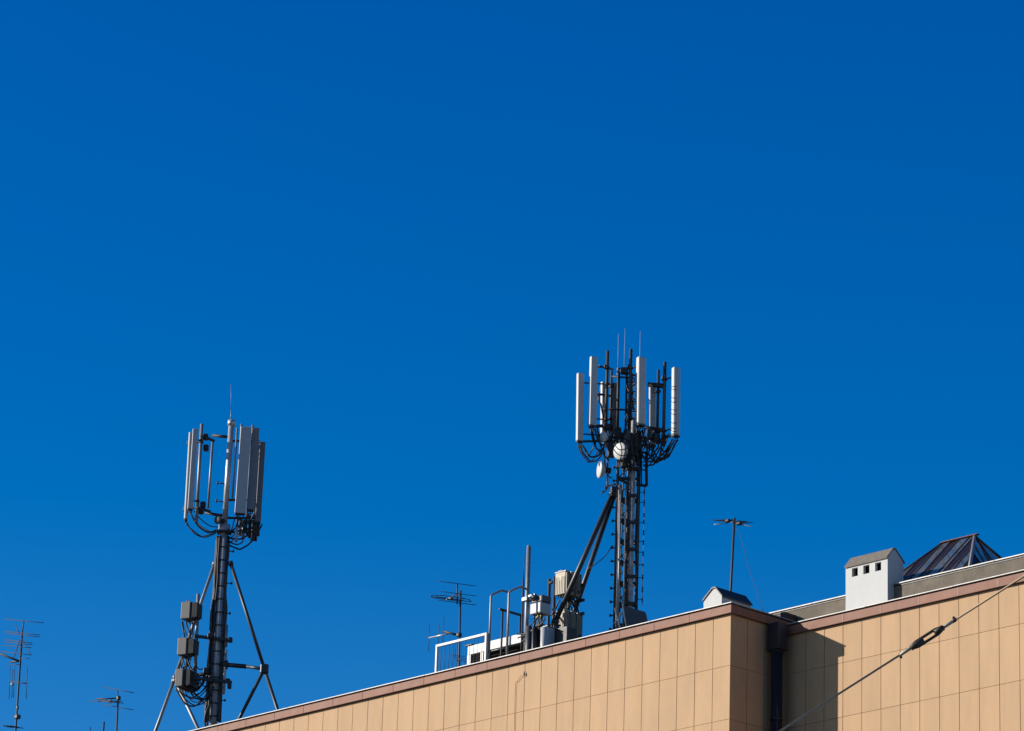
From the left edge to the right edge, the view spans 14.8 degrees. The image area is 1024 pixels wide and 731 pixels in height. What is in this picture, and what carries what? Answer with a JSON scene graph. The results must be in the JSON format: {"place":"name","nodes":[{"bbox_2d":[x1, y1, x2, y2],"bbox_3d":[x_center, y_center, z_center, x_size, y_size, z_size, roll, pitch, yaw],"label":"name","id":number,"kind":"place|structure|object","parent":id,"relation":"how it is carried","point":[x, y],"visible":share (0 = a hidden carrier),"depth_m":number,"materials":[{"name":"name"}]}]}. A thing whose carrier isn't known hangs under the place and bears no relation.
{"place":"outdoors","nodes":[
{"label":"outdoors","id":0,"kind":"place"},
{"bbox_2d":[0,0,1023,730],"label":"sky","id":1,"kind":"structure","parent":0,"point":[395,238],"materials":[{"name":"blue"}]},
{"bbox_3d":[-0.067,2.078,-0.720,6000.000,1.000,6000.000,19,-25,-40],"label":"ground","id":2,"kind":"structure","parent":0,"visible":0},
{"bbox_2d":[190,533,1023,730],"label":"office building","id":3,"kind":"structure","parent":2,"relation":"on","point":[724,660],"depth_m":104.89,"materials":[{"name":"tile"}]},
{"bbox_2d":[0,619,43,730],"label":"tv aerial","id":4,"kind":"object","parent":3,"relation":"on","point":[17,716],"visible":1,"depth_m":134.29,"materials":[{"name":"metal"}]},
{"bbox_2d":[89,687,133,730],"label":"tv aerial","id":5,"kind":"object","parent":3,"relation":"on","point":[117,698],"visible":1,"depth_m":129.79,"materials":[{"name":"metal"}]},
{"bbox_2d":[154,406,278,730],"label":"cell mast","id":6,"kind":"object","parent":3,"relation":"on","point":[250,471],"visible":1,"depth_m":125.98,"materials":[{"name":"metal"}]},
{"bbox_2d":[428,581,474,666],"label":"tv aerial","id":7,"kind":"object","parent":3,"relation":"on","point":[459,601],"visible":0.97,"depth_m":117.74,"materials":[{"name":"metal"}]},
{"bbox_2d":[435,632,488,671],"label":"guard rail","id":8,"kind":"object","parent":3,"relation":"on","point":[486,635],"visible":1,"depth_m":112.32,"materials":[{"name":"white metal"}]},
{"bbox_2d":[466,635,523,663],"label":"ventilation unit","id":9,"kind":"object","parent":3,"relation":"on","point":[514,644],"visible":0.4,"depth_m":113.05,"materials":[{"name":"white paint"}]},
{"bbox_2d":[488,586,524,658],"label":"roof ladder","id":10,"kind":"object","parent":3,"relation":"on","point":[508,614],"visible":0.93,"depth_m":111.65,"materials":[{"name":"metal"}]},
{"bbox_2d":[499,608,523,655],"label":"hand rail","id":11,"kind":"object","parent":3,"relation":"on","point":[502,613],"visible":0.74,"depth_m":112.81,"materials":[{"name":"metal"}]},
{"bbox_2d":[520,567,523,651],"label":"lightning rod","id":12,"kind":"object","parent":3,"relation":"on","point":[522,611],"visible":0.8,"depth_m":112.38,"materials":[{"name":"metal"}]},
{"bbox_2d":[525,624,545,650],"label":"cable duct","id":13,"kind":"object","parent":3,"relation":"on","point":[532,640],"visible":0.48,"depth_m":111.22,"materials":[{"name":"grey metal"}]},
{"bbox_2d":[517,545,560,650],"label":"antenna pole","id":14,"kind":"object","parent":3,"relation":"on","point":[540,606],"visible":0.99,"depth_m":111.57,"materials":[{"name":"galvanised steel"},{"name":"dark steel"},{"name":"white paint"}]},
{"bbox_2d":[540,625,556,646],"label":"equipment cabinet","id":15,"kind":"object","parent":3,"relation":"on","point":[547,636],"visible":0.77,"depth_m":110.87,"materials":[{"name":"metal"}]},
{"bbox_2d":[547,570,584,637],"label":"radio rack","id":16,"kind":"object","parent":3,"relation":"on","point":[561,581],"visible":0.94,"depth_m":112.28,"materials":[{"name":"metal"}]},
{"bbox_2d":[548,334,679,643],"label":"cell mast","id":17,"kind":"object","parent":3,"relation":"on","point":[625,447],"visible":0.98,"depth_m":112.97,"materials":[{"name":"metal"}]},
{"bbox_2d":[714,517,763,610],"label":"tv aerial","id":18,"kind":"object","parent":3,"relation":"on","point":[734,520],"visible":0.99,"depth_m":109.66,"materials":[{"name":"metal"}]},
{"bbox_3d":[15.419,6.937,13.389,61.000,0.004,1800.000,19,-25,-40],"label":"road","id":19,"kind":"structure","parent":0,"visible":0},
{"bbox_3d":[8.849,5.849,34.056,0.320,15.180,0.320,19,-25,-40],"label":"street pole","id":20,"kind":"object","parent":19,"relation":"on","visible":0},
{"bbox_2d":[779,575,1023,730],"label":"span wire","id":21,"kind":"object","parent":20,"relation":"attached to","point":[919,642],"visible":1,"depth_m":35.15,"materials":[{"name":"steel"},{"name":"dark steel"}]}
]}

